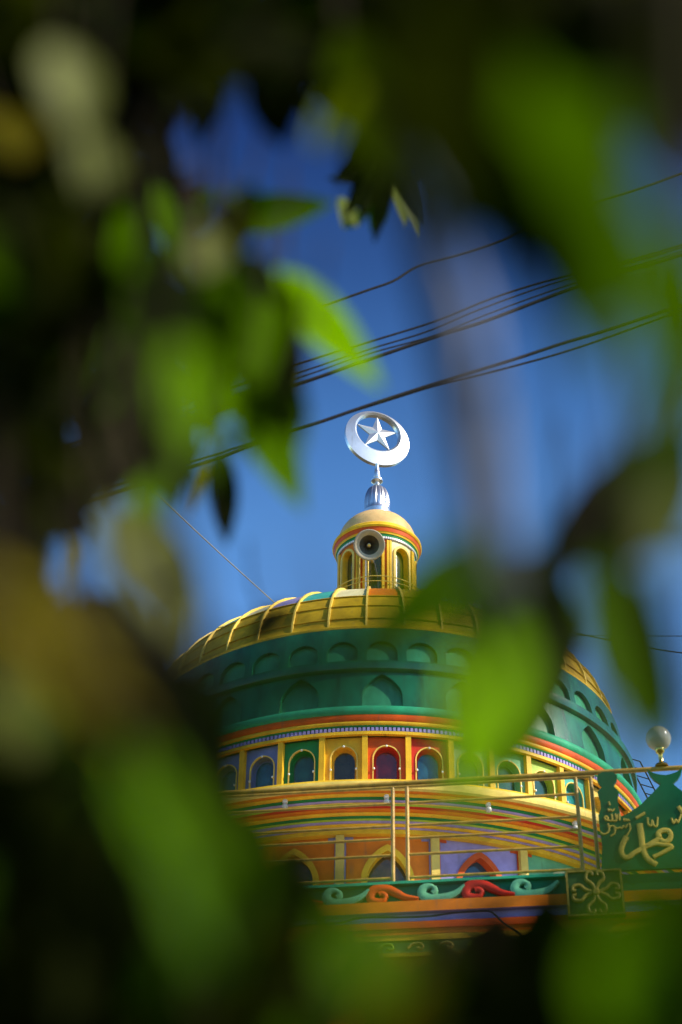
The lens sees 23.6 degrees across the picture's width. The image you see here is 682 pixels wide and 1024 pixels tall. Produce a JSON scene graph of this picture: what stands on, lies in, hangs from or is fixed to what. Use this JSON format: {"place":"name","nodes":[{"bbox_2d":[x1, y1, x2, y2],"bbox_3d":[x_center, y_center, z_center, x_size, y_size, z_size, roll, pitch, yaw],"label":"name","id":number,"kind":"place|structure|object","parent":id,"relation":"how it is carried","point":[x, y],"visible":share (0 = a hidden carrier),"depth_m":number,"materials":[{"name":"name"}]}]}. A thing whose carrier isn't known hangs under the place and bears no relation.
{"place":"outdoors","nodes":[
{"label":"outdoors","id":0,"kind":"place"},
{"bbox_2d":[49,78,681,802],"label":"sky","id":1,"kind":"structure","parent":0,"point":[336,482],"materials":[{"name":"blue"}]},
{"bbox_2d":[118,327,613,493],"bbox_3d":[0.881,-1.196,14.627,29.868,13.975,0.031,1,-37,0],"label":"power cable","id":2,"kind":"object","parent":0,"point":[407,392],"visible":0.46,"depth_m":14.48,"materials":[{"name":"black rubber"}]},
{"bbox_2d":[206,334,614,458],"bbox_3d":[1.615,-1.795,15.145,27.997,13.192,0.020,1,-37,0],"label":"power cable","id":3,"kind":"object","parent":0,"point":[505,368],"visible":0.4,"depth_m":14.78,"materials":[{"name":"black rubber"}]},
{"bbox_2d":[307,285,529,361],"bbox_3d":[1.395,-1.506,14.864,29.619,13.421,0.020,1,-37,0],"label":"power cable","id":4,"kind":"object","parent":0,"point":[422,325],"visible":0.34,"depth_m":14.98,"materials":[{"name":"black rubber"}]},
{"bbox_2d":[306,290,531,370],"bbox_3d":[1.387,-1.495,14.981,29.706,13.374,0.016,1,-37,0],"label":"power cable","id":5,"kind":"object","parent":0,"point":[424,331],"visible":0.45,"depth_m":15.06,"materials":[{"name":"black rubber"}]},
{"bbox_2d":[305,296,534,376],"bbox_3d":[1.314,-1.515,14.746,29.515,13.598,0.015,1,-37,0],"label":"power cable","id":6,"kind":"object","parent":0,"point":[422,338],"visible":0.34,"depth_m":14.75,"materials":[{"name":"black rubber"}]},
{"bbox_2d":[305,300,538,383],"bbox_3d":[1.344,-1.438,14.813,29.712,13.287,0.033,1,-37,0],"label":"power cable","id":7,"kind":"object","parent":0,"point":[419,342],"visible":0.35,"depth_m":14.85,"materials":[{"name":"black rubber"}]},
{"bbox_2d":[337,174,676,301],"bbox_3d":[1.287,-2.612,15.688,29.028,14.997,0.024,1,-37,0],"label":"power cable","id":8,"kind":"object","parent":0,"point":[430,262],"visible":0.35,"depth_m":15.39,"materials":[{"name":"black rubber"}]},
{"label":"ground","id":9,"kind":"structure","parent":0,"visible":0},
{"bbox_2d":[0,0,438,676],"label":"broadleaf tree","id":10,"kind":"object","parent":9,"relation":"on","point":[98,198],"visible":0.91,"depth_m":0.99,"materials":[{"name":"green plant"}]},
{"bbox_2d":[0,308,469,1023],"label":"shrub","id":11,"kind":"object","parent":9,"relation":"on","point":[158,864],"visible":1,"depth_m":0.52,"materials":[{"name":"green plant"}]},
{"bbox_2d":[202,411,641,1023],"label":"mosque","id":12,"kind":"structure","parent":9,"relation":"on","point":[276,759],"depth_m":31.66,"materials":[{"name":"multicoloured paint"}]},
{"bbox_2d":[171,507,274,602],"bbox_3d":[-2.547,0.695,32.524,0.090,3.180,9.281,-8,-38,11],"label":"guy wire","id":13,"kind":"object","parent":12,"relation":"attached to","point":[224,557],"visible":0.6,"depth_m":33.31,"materials":[{"name":"grey metal"}]},
{"bbox_2d":[250,745,277,788],"bbox_3d":[-1.521,5.324,31.749,0.727,1.600,0.228,-14,-39,19],"label":"drum window","id":14,"kind":"structure","parent":12,"relation":"in","point":[264,760],"depth_m":32.04,"materials":[{"name":"blue paint"}]},
{"bbox_2d":[282,799,287,807],"bbox_3d":[-1.021,5.332,29.868,0.122,0.230,0.124,1,-37,0],"label":"light bulb","id":15,"kind":"object","parent":12,"relation":"hanging from","point":[285,804],"visible":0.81,"depth_m":29.82,"materials":[{"name":"white glass"}]},
{"bbox_2d":[284,740,318,783],"bbox_3d":[-0.749,5.166,31.522,0.727,1.600,0.228,-9,-38,13],"label":"drum window","id":16,"kind":"structure","parent":12,"relation":"in","point":[293,767],"depth_m":31.79,"materials":[{"name":"green paint"}]},
{"bbox_2d":[306,837,335,856],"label":"arched window","id":17,"kind":"structure","parent":12,"relation":"in","point":[333,846],"depth_m":30.23,"materials":[{"name":"orange paint"}]},
{"bbox_2d":[325,737,361,779],"bbox_3d":[0.054,5.077,31.385,0.727,1.600,0.228,-4,-37,6],"label":"drum window","id":18,"kind":"structure","parent":12,"relation":"in","point":[339,752],"depth_m":31.67,"materials":[{"name":"yellow paint"}]},
{"bbox_2d":[354,529,384,585],"bbox_3d":[0.778,1.247,39.589,0.658,1.573,0.907,-22,-42,27],"label":"loudspeaker","id":19,"kind":"object","parent":12,"relation":"attached to","point":[369,544],"visible":0.97,"depth_m":39.78,"materials":[{"name":"beige paint"}]},
{"bbox_2d":[383,794,389,802],"bbox_3d":[0.827,5.210,29.665,0.122,0.230,0.124,1,-37,0],"label":"light bulb","id":20,"kind":"object","parent":12,"relation":"hanging from","point":[386,799],"visible":0.84,"depth_m":29.61,"materials":[{"name":"white glass"}]},
{"bbox_2d":[368,737,404,779],"bbox_3d":[0.873,5.057,31.340,0.727,1.600,0.228,1,-37,0],"label":"drum window","id":21,"kind":"structure","parent":12,"relation":"in","point":[386,760],"depth_m":31.60,"materials":[{"name":"red paint"}]},
{"bbox_2d":[344,837,430,882],"bbox_3d":[0.821,8.455,28.454,1.605,6.100,0.201,1,-37,0],"label":"arched window","id":22,"kind":"structure","parent":12,"relation":"in","point":[421,864],"depth_m":30.00,"materials":[{"name":"orange paint"}]},
{"bbox_2d":[411,738,439,779],"bbox_3d":[1.690,5.107,31.389,0.727,1.600,0.228,6,-37,-7],"label":"drum window","id":23,"kind":"structure","parent":12,"relation":"in","point":[427,748],"depth_m":31.73,"materials":[{"name":"red paint"}]},
{"bbox_2d":[396,910,484,917],"bbox_3d":[-0.528,4.494,17.190,5.109,0.457,0.022,-4,-37,7],"label":"service cable","id":24,"kind":"object","parent":12,"relation":"attached to","point":[447,913],"visible":0.23,"depth_m":17.11,"materials":[{"name":"black rubber"}]},
{"bbox_2d":[250,765,681,880],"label":"railing","id":25,"kind":"object","parent":12,"relation":"on","point":[394,785],"visible":0.48,"depth_m":17.93,"materials":[{"name":"gold metal"}]},
{"bbox_2d":[655,732,670,766],"bbox_3d":[3.526,2.602,18.079,0.280,0.487,0.280,1,-37,0],"label":"globe lamp","id":26,"kind":"object","parent":25,"relation":"on","point":[667,746],"visible":0.14,"depth_m":18.04,"materials":[{"name":"white glass"}]},
{"bbox_2d":[439,839,518,878],"bbox_3d":[2.516,8.632,28.655,1.605,6.100,0.201,11,-38,-13],"label":"arched window","id":27,"kind":"structure","parent":12,"relation":"in","point":[480,862],"depth_m":30.25,"materials":[{"name":"purple paint"}]},
{"bbox_2d":[485,802,491,812],"bbox_3d":[2.696,5.388,29.864,0.122,0.230,0.124,1,-37,0],"label":"light bulb","id":28,"kind":"object","parent":12,"relation":"hanging from","point":[488,808],"visible":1,"depth_m":29.81,"materials":[{"name":"white glass"}]},
{"bbox_2d":[495,761,524,792],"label":"drum window","id":29,"kind":"structure","parent":12,"relation":"in","point":[514,786],"depth_m":31.95,"materials":[{"name":"green paint"}]},
{"bbox_2d":[531,759,557,799],"bbox_3d":[3.969,5.660,32.083,0.727,1.600,0.228,22,-42,-26],"label":"drum window","id":30,"kind":"structure","parent":12,"relation":"in","point":[550,786],"depth_m":32.39,"materials":[{"name":"yellow paint"}]},
{"bbox_2d":[528,854,573,869],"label":"arched window","id":31,"kind":"structure","parent":12,"relation":"in","point":[539,863],"depth_m":30.78,"materials":[{"name":"green paint"}]},
{"bbox_2d":[572,821,576,827],"bbox_3d":[4.358,5.833,30.425,0.122,0.230,0.124,1,-37,0],"label":"light bulb","id":32,"kind":"object","parent":12,"relation":"hanging from","point":[574,823],"visible":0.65,"depth_m":30.40,"materials":[{"name":"white glass"}]},
{"bbox_2d":[564,771,585,807],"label":"drum window","id":33,"kind":"structure","parent":12,"relation":"in","point":[569,783],"depth_m":32.81,"materials":[{"name":"teal paint"}]},
{"bbox_2d":[601,768,681,868],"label":"sign","id":34,"kind":"object","parent":12,"relation":"attached to","point":[662,802],"visible":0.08,"depth_m":17.57,"materials":[{"name":"green metal"}]},
{"bbox_2d":[632,759,654,797],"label":"ladder","id":35,"kind":"object","parent":12,"relation":"attached to","point":[648,778],"visible":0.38,"depth_m":41.26,"materials":[{"name":"grey metal"}]},
{"bbox_2d":[266,369,681,1023],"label":"shrub","id":36,"kind":"object","parent":9,"relation":"on","point":[576,949],"visible":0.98,"depth_m":0.47,"materials":[{"name":"green plant"}]},
{"bbox_2d":[350,0,681,818],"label":"broadleaf tree","id":37,"kind":"object","parent":9,"relation":"on","point":[508,124],"visible":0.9,"depth_m":0.48,"materials":[{"name":"green plant"}]}
]}

